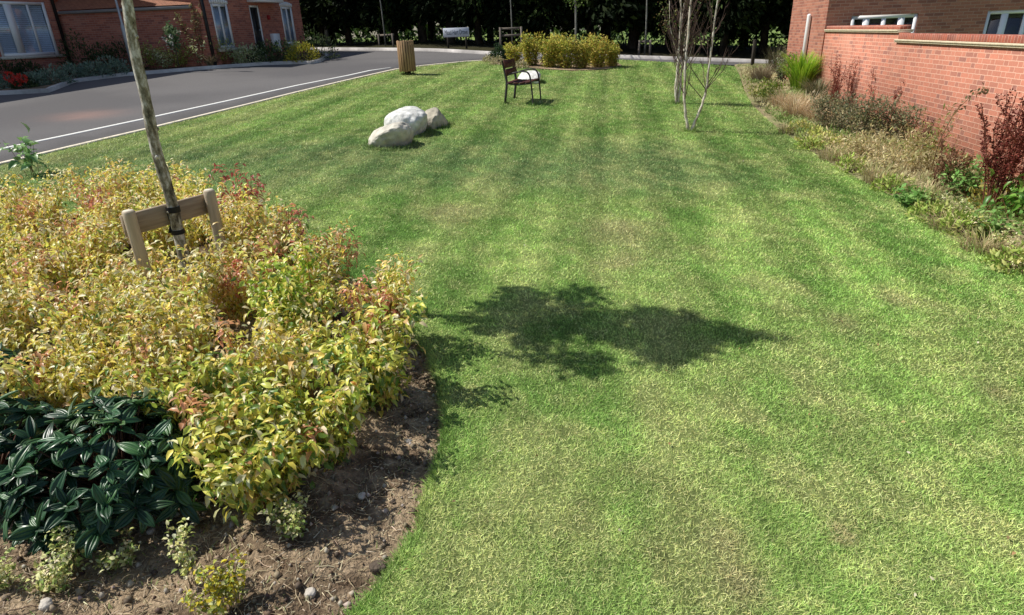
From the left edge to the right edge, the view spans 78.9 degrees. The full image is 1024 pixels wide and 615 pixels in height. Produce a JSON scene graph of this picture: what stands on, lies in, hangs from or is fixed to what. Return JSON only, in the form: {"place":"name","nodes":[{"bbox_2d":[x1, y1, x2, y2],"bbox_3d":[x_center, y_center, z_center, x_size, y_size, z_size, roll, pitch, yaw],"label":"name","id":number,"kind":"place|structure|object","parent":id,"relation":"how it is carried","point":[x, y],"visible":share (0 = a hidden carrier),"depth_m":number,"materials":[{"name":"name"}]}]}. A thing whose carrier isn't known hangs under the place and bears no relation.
{"place":"outdoors","nodes":[
{"label":"outdoors","id":0,"kind":"place"},
{"bbox_2d":[0,213,443,614],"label":"soil bed","id":1,"kind":"object","parent":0,"point":[359,581],"visible":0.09,"depth_m":2.89,"materials":[{"name":"brown soil"}]},
{"bbox_2d":[0,270,41,363],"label":"dogwood shrub","id":2,"kind":"object","parent":1,"relation":"on","point":[13,329],"visible":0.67,"depth_m":4.04,"materials":[{"name":"yellow plant"}]},
{"bbox_2d":[0,236,52,330],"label":"dogwood shrub","id":3,"kind":"object","parent":1,"relation":"on","point":[23,272],"visible":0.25,"depth_m":4.58,"materials":[{"name":"yellow plant"}]},
{"bbox_2d":[0,217,55,293],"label":"dogwood shrub","id":4,"kind":"object","parent":1,"relation":"on","point":[14,249],"visible":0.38,"depth_m":5.05,"materials":[{"name":"yellow plant"}]},
{"bbox_2d":[0,185,63,264],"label":"dogwood shrub","id":5,"kind":"object","parent":1,"relation":"on","point":[38,211],"visible":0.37,"depth_m":5.71,"materials":[{"name":"yellow plant"}]},
{"bbox_2d":[0,161,71,243],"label":"dogwood shrub","id":6,"kind":"object","parent":1,"relation":"on","point":[46,195],"visible":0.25,"depth_m":6.21,"materials":[{"name":"yellow plant"}]},
{"bbox_2d":[0,390,89,519],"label":"viburnum shrub","id":7,"kind":"object","parent":1,"relation":"on","point":[22,421],"visible":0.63,"depth_m":3.03,"materials":[{"name":"green plant"}]},
{"bbox_2d":[18,549,72,597],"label":"euonymus plant","id":8,"kind":"object","parent":1,"relation":"on","point":[57,572],"visible":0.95,"depth_m":2.56,"materials":[{"name":"green plant"}]},
{"bbox_2d":[0,314,118,432],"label":"dogwood shrub","id":9,"kind":"object","parent":1,"relation":"on","point":[66,387],"visible":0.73,"depth_m":3.39,"materials":[{"name":"yellow plant"}]},
{"bbox_2d":[44,524,85,580],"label":"euonymus plant","id":10,"kind":"object","parent":1,"relation":"on","point":[70,548],"visible":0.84,"depth_m":2.63,"materials":[{"name":"green plant"}]},
{"bbox_2d":[14,215,128,309],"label":"dogwood shrub","id":11,"kind":"object","parent":1,"relation":"on","point":[91,251],"visible":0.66,"depth_m":4.83,"materials":[{"name":"yellow plant"}]},
{"bbox_2d":[7,269,137,375],"bbox_3d":[-2.780,0.121,4.008,0.798,0.725,0.793,9,26,24],"label":"dogwood shrub","id":12,"kind":"object","parent":1,"relation":"on","point":[69,309],"visible":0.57,"depth_m":3.90,"materials":[{"name":"yellow plant"}]},
{"bbox_2d":[30,194,129,277],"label":"dogwood shrub","id":13,"kind":"object","parent":1,"relation":"on","point":[107,215],"visible":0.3,"depth_m":5.28,"materials":[{"name":"yellow plant"}]},
{"bbox_2d":[54,172,139,257],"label":"dogwood shrub","id":14,"kind":"object","parent":1,"relation":"on","point":[91,201],"visible":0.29,"depth_m":5.84,"materials":[{"name":"yellow plant"}]},
{"bbox_2d":[55,156,140,211],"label":"dogwood shrub","id":15,"kind":"object","parent":1,"relation":"on","point":[106,175],"visible":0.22,"depth_m":6.41,"materials":[{"name":"yellow plant"}]},
{"bbox_2d":[0,386,217,563],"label":"viburnum shrub","id":16,"kind":"object","parent":1,"relation":"on","point":[126,476],"visible":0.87,"depth_m":2.81,"materials":[{"name":"green plant"}]},
{"bbox_2d":[84,523,140,574],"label":"euonymus plant","id":17,"kind":"object","parent":1,"relation":"on","point":[112,560],"visible":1,"depth_m":2.71,"materials":[{"name":"green plant"}]},
{"bbox_2d":[67,235,180,328],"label":"dogwood shrub","id":18,"kind":"object","parent":1,"relation":"on","point":[153,261],"visible":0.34,"depth_m":4.57,"materials":[{"name":"yellow plant"}]},
{"bbox_2d":[75,325,199,440],"bbox_3d":[-2.004,0.469,3.423,0.517,0.651,0.609,1,24,8],"label":"dogwood shrub","id":19,"kind":"object","parent":1,"relation":"on","point":[147,361],"visible":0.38,"depth_m":3.36,"materials":[{"name":"yellow plant"}]},
{"bbox_2d":[107,158,193,229],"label":"dogwood shrub","id":20,"kind":"object","parent":1,"relation":"on","point":[142,183],"visible":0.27,"depth_m":6.23,"materials":[{"name":"yellow plant"}]},
{"bbox_2d":[81,286,228,390],"bbox_3d":[-2.119,0.234,3.801,0.747,0.711,0.747,16,30,35],"label":"dogwood shrub","id":21,"kind":"object","parent":1,"relation":"on","point":[178,322],"visible":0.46,"depth_m":3.73,"materials":[{"name":"yellow plant"}]},
{"bbox_2d":[121,0,192,300],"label":"young tree","id":22,"kind":"object","parent":1,"relation":"on","point":[152,130],"visible":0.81,"depth_m":4.43,"materials":[{"name":"brown plant"}]},
{"bbox_2d":[109,187,208,263],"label":"dogwood shrub","id":23,"kind":"object","parent":1,"relation":"on","point":[163,235],"visible":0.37,"depth_m":5.51,"materials":[{"name":"yellow plant"}]},
{"bbox_2d":[103,237,227,346],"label":"dogwood shrub","id":24,"kind":"object","parent":1,"relation":"on","point":[201,284],"visible":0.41,"depth_m":4.21,"materials":[{"name":"yellow plant"}]},
{"bbox_2d":[119,188,231,299],"bbox_3d":[-2.561,-0.288,4.912,0.125,1.153,0.755,10,27,26],"label":"tree stake","id":25,"kind":"object","parent":1,"relation":"on","point":[135,224],"visible":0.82,"depth_m":4.67,"materials":[{"name":"beige wood"}]},
{"bbox_2d":[163,517,200,588],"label":"euonymus plant","id":26,"kind":"object","parent":1,"relation":"on","point":[183,551],"visible":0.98,"depth_m":2.60,"materials":[{"name":"green plant"}]},
{"bbox_2d":[148,168,228,245],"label":"dogwood shrub","id":27,"kind":"object","parent":1,"relation":"on","point":[185,185],"visible":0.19,"depth_m":6.03,"materials":[{"name":"yellow plant"}]},
{"bbox_2d":[102,332,279,458],"bbox_3d":[-1.562,0.537,3.254,0.706,0.687,0.729,0,24,6],"label":"dogwood shrub","id":28,"kind":"object","parent":1,"relation":"on","point":[209,375],"visible":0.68,"depth_m":3.17,"materials":[{"name":"yellow plant"}]},
{"bbox_2d":[178,547,249,614],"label":"euonymus plant","id":29,"kind":"object","parent":1,"relation":"on","point":[231,585],"visible":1,"depth_m":2.53,"materials":[{"name":"yellow plant"}]},
{"bbox_2d":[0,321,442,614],"bbox_3d":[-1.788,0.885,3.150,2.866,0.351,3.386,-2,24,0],"label":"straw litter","id":30,"kind":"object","parent":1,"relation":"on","point":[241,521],"visible":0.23,"depth_m":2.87,"materials":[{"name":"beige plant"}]},
{"bbox_2d":[183,177,267,266],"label":"dogwood shrub","id":31,"kind":"object","parent":1,"relation":"on","point":[232,221],"visible":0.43,"depth_m":5.42,"materials":[{"name":"yellow plant"}]},
{"bbox_2d":[172,222,294,320],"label":"dogwood shrub","id":32,"kind":"object","parent":1,"relation":"on","point":[231,299],"visible":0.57,"depth_m":4.59,"materials":[{"name":"yellow plant"}]},
{"bbox_2d":[208,163,270,234],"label":"dogwood shrub","id":33,"kind":"object","parent":1,"relation":"on","point":[256,194],"visible":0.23,"depth_m":5.69,"materials":[{"name":"yellow plant"}]},
{"bbox_2d":[166,389,321,526],"bbox_3d":[-1.262,0.749,2.993,0.673,0.548,0.604,9,26,23],"label":"dogwood shrub","id":34,"kind":"object","parent":1,"relation":"on","point":[251,473],"visible":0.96,"depth_m":2.90,"materials":[{"name":"yellow plant"}]},
{"bbox_2d":[195,290,333,400],"bbox_3d":[-1.397,0.309,3.694,0.708,0.748,0.700,-5,24,-6],"label":"dogwood shrub","id":35,"kind":"object","parent":1,"relation":"on","point":[268,335],"visible":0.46,"depth_m":3.55,"materials":[{"name":"yellow plant"}]},
{"bbox_2d":[229,193,313,279],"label":"dogwood shrub","id":36,"kind":"object","parent":1,"relation":"on","point":[275,224],"visible":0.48,"depth_m":5.10,"materials":[{"name":"yellow plant"}]},
{"bbox_2d":[258,492,309,540],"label":"euonymus plant","id":37,"kind":"object","parent":1,"relation":"on","point":[294,527],"visible":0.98,"depth_m":2.84,"materials":[{"name":"green plant"}]},
{"bbox_2d":[230,242,343,357],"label":"dogwood shrub","id":38,"kind":"object","parent":1,"relation":"on","point":[287,289],"visible":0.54,"depth_m":4.02,"materials":[{"name":"green plant"}]},
{"bbox_2d":[238,342,374,489],"bbox_3d":[-1.046,0.574,3.253,0.639,0.681,0.784,-22,30,-37],"label":"dogwood shrub","id":39,"kind":"object","parent":1,"relation":"on","point":[326,450],"visible":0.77,"depth_m":3.20,"materials":[{"name":"yellow plant"}]},
{"bbox_2d":[267,215,365,318],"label":"dogwood shrub","id":40,"kind":"object","parent":1,"relation":"on","point":[332,248],"visible":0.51,"depth_m":4.64,"materials":[{"name":"yellow plant"}]},
{"bbox_2d":[307,288,431,417],"bbox_3d":[-0.833,0.286,3.746,0.642,0.721,0.713,8,26,22],"label":"dogwood shrub","id":41,"kind":"object","parent":1,"relation":"on","point":[379,363],"visible":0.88,"depth_m":3.67,"materials":[{"name":"yellow plant"}]},
{"bbox_2d":[329,248,429,351],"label":"dogwood shrub","id":42,"kind":"object","parent":1,"relation":"on","point":[392,295],"visible":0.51,"depth_m":4.18,"materials":[{"name":"yellow plant"}]},
{"bbox_2d":[0,50,768,161],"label":"road","id":43,"kind":"structure","parent":0,"point":[78,107],"depth_m":17.03,"materials":[{"name":"grey asphalt"}]},
{"bbox_2d":[0,50,328,94],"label":"kerb","id":44,"kind":"structure","parent":43,"relation":"on","point":[57,86],"depth_m":22.44,"materials":[{"name":"concrete"}]},
{"bbox_2d":[4,67,392,148],"bbox_3d":[-8.152,-3.834,12.970,0.380,0.980,20.917,7,26,21],"label":"road marking","id":45,"kind":"object","parent":43,"relation":"on","point":[188,109],"visible":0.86,"depth_m":14.29,"materials":[{"name":"paint"}]},
{"bbox_2d":[0,60,483,164],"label":"kerb edging","id":46,"kind":"object","parent":43,"relation":"on","point":[100,139],"visible":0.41,"depth_m":13.33,"materials":[{"name":"concrete"}]},
{"bbox_2d":[312,47,783,62],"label":"kerb","id":47,"kind":"structure","parent":43,"relation":"on","point":[487,52],"depth_m":26.22,"materials":[{"name":"concrete"}]},
{"bbox_2d":[59,27,787,403],"bbox_3d":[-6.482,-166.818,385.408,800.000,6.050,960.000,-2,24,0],"label":"ground","id":48,"kind":"structure","parent":0,"point":[615,41],"depth_m":50.68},
{"bbox_2d":[0,0,71,78],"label":"brick house","id":49,"kind":"structure","parent":48,"relation":"on","point":[32,30],"depth_m":22.44,"materials":[{"name":"red brick"}]},
{"bbox_2d":[0,1,58,56],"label":"window","id":50,"kind":"structure","parent":49,"relation":"in","point":[25,27],"depth_m":22.25,"materials":[{"name":"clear glass"}]},
{"bbox_2d":[55,0,204,68],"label":"garage","id":51,"kind":"structure","parent":48,"relation":"on","point":[95,26],"depth_m":23.21,"materials":[{"name":"brick"}]},
{"bbox_2d":[54,0,306,65],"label":"brick house","id":52,"kind":"structure","parent":48,"relation":"on","point":[245,22],"depth_m":24.61,"materials":[{"name":"red brick"}]},
{"bbox_2d":[210,3,234,47],"bbox_3d":[-11.151,-10.717,23.724,0.354,1.573,0.885,6,25,18],"label":"window","id":53,"kind":"structure","parent":52,"relation":"in","point":[218,11],"depth_m":23.76,"materials":[{"name":"white glass"}]},
{"bbox_2d":[304,20,788,40],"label":"distant hedge","id":54,"kind":"object","parent":48,"relation":"on","point":[612,33],"visible":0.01,"depth_m":56.10,"materials":[{"name":"green plant"}]},
{"bbox_2d":[785,0,1023,85],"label":"brick house","id":55,"kind":"structure","parent":48,"relation":"on","point":[811,21],"depth_m":15.67,"materials":[{"name":"red brick"}]},
{"bbox_2d":[851,13,917,32],"bbox_3d":[9.459,-6.604,16.114,1.573,1.766,0.056,1,24,8],"label":"patio door","id":56,"kind":"structure","parent":55,"relation":"in","point":[893,19],"depth_m":15.78,"materials":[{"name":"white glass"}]},
{"bbox_2d":[983,9,1023,34],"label":"patio door","id":57,"kind":"structure","parent":55,"relation":"in","point":[997,21],"depth_m":15.47,"materials":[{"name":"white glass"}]},
{"bbox_2d":[818,25,1023,181],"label":"garden wall","id":58,"kind":"structure","parent":48,"relation":"on","point":[935,71],"depth_m":10.52,"materials":[{"name":"brick"}]},
{"bbox_2d":[0,59,1023,614],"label":"lawn","id":59,"kind":"structure","parent":0,"point":[642,324],"depth_m":4.49,"materials":[{"name":"green plant"}]},
{"bbox_2d":[0,122,46,176],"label":"leafy sapling","id":60,"kind":"object","parent":59,"relation":"on","point":[29,159],"visible":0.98,"depth_m":8.81,"materials":[{"name":"green plant"}]},
{"bbox_2d":[308,245,455,614],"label":"grass","id":61,"kind":"structure","parent":59,"relation":"on","point":[418,512],"depth_m":3.20,"materials":[{"name":"green plant"}]},
{"bbox_2d":[368,122,413,146],"bbox_3d":[-2.018,-2.791,10.340,0.781,0.565,0.655,-5,24,-5],"label":"boulder","id":62,"kind":"object","parent":59,"relation":"on","point":[396,134],"visible":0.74,"depth_m":10.11,"materials":[{"name":"grey stone"}]},
{"bbox_2d":[384,106,427,135],"bbox_3d":[-1.898,-3.246,11.188,0.796,0.687,0.804,-7,24,-10],"label":"boulder","id":63,"kind":"object","parent":59,"relation":"on","point":[415,118],"visible":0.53,"depth_m":10.89,"materials":[{"name":"grey stone"}]},
{"bbox_2d":[396,40,415,74],"bbox_3d":[-3.263,-7.710,19.258,0.518,1.030,0.518,-9,25,-16],"label":"litter bin","id":64,"kind":"object","parent":59,"relation":"on","point":[406,57],"visible":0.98,"depth_m":19.06,"materials":[{"name":"brown wood"}]},
{"bbox_2d":[501,58,541,104],"bbox_3d":[0.236,-5.287,14.537,0.721,0.968,0.970,4,25,13],"label":"garden chair","id":65,"kind":"object","parent":59,"relation":"on","point":[516,82],"visible":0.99,"depth_m":14.28,"materials":[{"name":"wood"}]},
{"bbox_2d":[360,64,750,151],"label":"grass","id":66,"kind":"structure","parent":59,"relation":"on","point":[450,123],"depth_m":11.09,"materials":[{"name":"green plant"}]},
{"bbox_2d":[653,0,708,102],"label":"birch tree","id":67,"kind":"object","parent":59,"relation":"on","point":[677,93],"visible":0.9,"depth_m":14.23,"materials":[{"name":"white plant"}]},
{"bbox_2d":[668,0,737,130],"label":"birch tree","id":68,"kind":"object","parent":59,"relation":"on","point":[684,90],"visible":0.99,"depth_m":11.26,"materials":[{"name":"white plant"}]},
{"bbox_2d":[904,198,954,223],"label":"lime weed","id":69,"kind":"object","parent":59,"relation":"on","point":[935,207],"visible":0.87,"depth_m":7.15,"materials":[{"name":"green plant"}]},
{"bbox_2d":[942,225,1023,256],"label":"straw tuft","id":70,"kind":"object","parent":59,"relation":"on","point":[983,245],"visible":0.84,"depth_m":6.32,"materials":[{"name":"beige plant"}]},
{"bbox_2d":[979,238,1023,274],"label":"lime weed","id":71,"kind":"object","parent":59,"relation":"on","point":[995,256],"visible":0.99,"depth_m":5.83,"materials":[{"name":"green plant"}]},
{"bbox_2d":[308,40,786,59],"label":"verge","id":72,"kind":"structure","parent":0,"point":[658,50],"depth_m":28.99,"materials":[{"name":"soil"}]},
{"bbox_2d":[299,0,357,45],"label":"conifer tree","id":73,"kind":"object","parent":72,"relation":"on","point":[306,19],"visible":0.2,"depth_m":32.17,"materials":[{"name":"green plant"}]},
{"bbox_2d":[348,0,430,42],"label":"conifer tree","id":74,"kind":"object","parent":72,"relation":"on","point":[371,18],"visible":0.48,"depth_m":30.62,"materials":[{"name":"green plant"}]},
{"bbox_2d":[403,0,475,42],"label":"conifer tree","id":75,"kind":"object","parent":72,"relation":"on","point":[426,15],"visible":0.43,"depth_m":29.60,"materials":[{"name":"green plant"}]},
{"bbox_2d":[424,0,532,43],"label":"conifer tree","id":76,"kind":"object","parent":72,"relation":"on","point":[473,20],"visible":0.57,"depth_m":28.77,"materials":[{"name":"green plant"}]},
{"bbox_2d":[460,0,553,44],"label":"conifer tree","id":77,"kind":"object","parent":72,"relation":"on","point":[489,18],"visible":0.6,"depth_m":28.52,"materials":[{"name":"green plant"}]},
{"bbox_2d":[305,20,787,50],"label":"undergrowth","id":78,"kind":"object","parent":72,"relation":"on","point":[439,37],"visible":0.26,"depth_m":33.66,"materials":[{"name":"green plant"}]},
{"bbox_2d":[497,0,596,39],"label":"conifer tree","id":79,"kind":"object","parent":72,"relation":"on","point":[545,26],"visible":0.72,"depth_m":27.90,"materials":[{"name":"green plant"}]},
{"bbox_2d":[534,0,648,44],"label":"conifer tree","id":80,"kind":"object","parent":72,"relation":"on","point":[595,20],"visible":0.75,"depth_m":26.99,"materials":[{"name":"green plant"}]},
{"bbox_2d":[593,0,674,48],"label":"conifer tree","id":81,"kind":"object","parent":72,"relation":"on","point":[634,34],"visible":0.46,"depth_m":27.38,"materials":[{"name":"green plant"}]},
{"bbox_2d":[639,0,724,50],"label":"conifer tree","id":82,"kind":"object","parent":72,"relation":"on","point":[655,30],"visible":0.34,"depth_m":27.24,"materials":[{"name":"green plant"}]},
{"bbox_2d":[675,0,775,54],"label":"conifer tree","id":83,"kind":"object","parent":72,"relation":"on","point":[727,22],"visible":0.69,"depth_m":25.47,"materials":[{"name":"green plant"}]},
{"bbox_2d":[721,0,791,53],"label":"conifer tree","id":84,"kind":"object","parent":72,"relation":"on","point":[764,35],"visible":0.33,"depth_m":26.35,"materials":[{"name":"green plant"}]},
{"bbox_2d":[491,59,620,69],"bbox_3d":[1.599,-8.807,22.500,4.820,0.330,3.702,-2,24,0],"label":"soil bed","id":85,"kind":"object","parent":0,"point":[539,65],"visible":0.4,"depth_m":21.64,"materials":[{"name":"brown soil"}]},
{"bbox_2d":[520,30,542,65],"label":"dogwood shrub","id":86,"kind":"object","parent":85,"relation":"on","point":[526,47],"visible":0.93,"depth_m":21.83,"materials":[{"name":"yellow plant"}]},
{"bbox_2d":[534,33,558,67],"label":"dogwood shrub","id":87,"kind":"object","parent":85,"relation":"on","point":[547,49],"visible":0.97,"depth_m":21.48,"materials":[{"name":"yellow plant"}]},
{"bbox_2d":[551,33,578,68],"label":"dogwood shrub","id":88,"kind":"object","parent":85,"relation":"on","point":[561,56],"visible":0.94,"depth_m":21.24,"materials":[{"name":"yellow plant"}]},
{"bbox_2d":[773,50,824,93],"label":"tall grass","id":89,"kind":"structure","parent":0,"point":[797,69],"depth_m":16.41,"materials":[{"name":"green plant"}]},
{"bbox_2d":[735,63,1023,273],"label":"soil bed","id":90,"kind":"object","parent":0,"point":[757,105],"visible":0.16,"depth_m":9.46,"materials":[{"name":"brown soil"}]},
{"bbox_2d":[807,89,847,126],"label":"leafy bush","id":91,"kind":"object","parent":90,"relation":"on","point":[821,113],"visible":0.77,"depth_m":11.89,"materials":[{"name":"green plant"}]},
{"bbox_2d":[824,90,864,130],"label":"leafy bush","id":92,"kind":"object","parent":90,"relation":"on","point":[841,118],"visible":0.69,"depth_m":11.47,"materials":[{"name":"green plant"}]},
{"bbox_2d":[838,92,881,134],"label":"leafy bush","id":93,"kind":"object","parent":90,"relation":"on","point":[855,129],"visible":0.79,"depth_m":11.09,"materials":[{"name":"green plant"}]},
{"bbox_2d":[736,63,1023,266],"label":"ground weeds","id":94,"kind":"object","parent":90,"relation":"on","point":[746,76],"visible":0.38,"depth_m":10.43,"materials":[{"name":"green plant"}]},
{"bbox_2d":[855,89,904,138],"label":"leafy bush","id":95,"kind":"object","parent":90,"relation":"on","point":[879,112],"visible":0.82,"depth_m":10.99,"materials":[{"name":"green plant"}]},
{"bbox_2d":[889,102,928,145],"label":"leafy bush","id":96,"kind":"object","parent":90,"relation":"on","point":[902,124],"visible":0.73,"depth_m":10.73,"materials":[{"name":"green plant"}]},
{"bbox_2d":[882,183,937,208],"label":"green weed","id":97,"kind":"object","parent":90,"relation":"on","point":[902,197],"visible":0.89,"depth_m":7.61,"materials":[{"name":"green plant"}]},
{"bbox_2d":[899,102,961,170],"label":"straggly weed","id":98,"kind":"object","parent":90,"relation":"on","point":[934,143],"visible":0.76,"depth_m":8.83,"materials":[{"name":"beige plant"}]},
{"bbox_2d":[927,130,969,191],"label":"brown stalk","id":99,"kind":"object","parent":90,"relation":"on","point":[940,169],"visible":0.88,"depth_m":7.97,"materials":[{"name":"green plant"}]},
{"bbox_2d":[937,160,984,196],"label":"green weed","id":100,"kind":"object","parent":90,"relation":"on","point":[955,181],"visible":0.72,"depth_m":7.84,"materials":[{"name":"green plant"}]},
{"bbox_2d":[932,206,995,237],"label":"lime weed","id":101,"kind":"object","parent":90,"relation":"on","point":[949,216],"visible":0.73,"depth_m":6.70,"materials":[{"name":"green plant"}]},
{"bbox_2d":[957,199,1023,236],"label":"green weed","id":102,"kind":"object","parent":90,"relation":"on","point":[996,217],"visible":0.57,"depth_m":6.67,"materials":[{"name":"green plant"}]},
{"bbox_2d":[974,88,1023,209],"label":"red dock","id":103,"kind":"object","parent":90,"relation":"on","point":[1008,165],"visible":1,"depth_m":7.02,"materials":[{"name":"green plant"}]},
{"bbox_2d":[983,167,1023,219],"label":"broad leaf weed","id":104,"kind":"object","parent":90,"relation":"on","point":[1017,200],"visible":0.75,"depth_m":7.03,"materials":[{"name":"green plant"}]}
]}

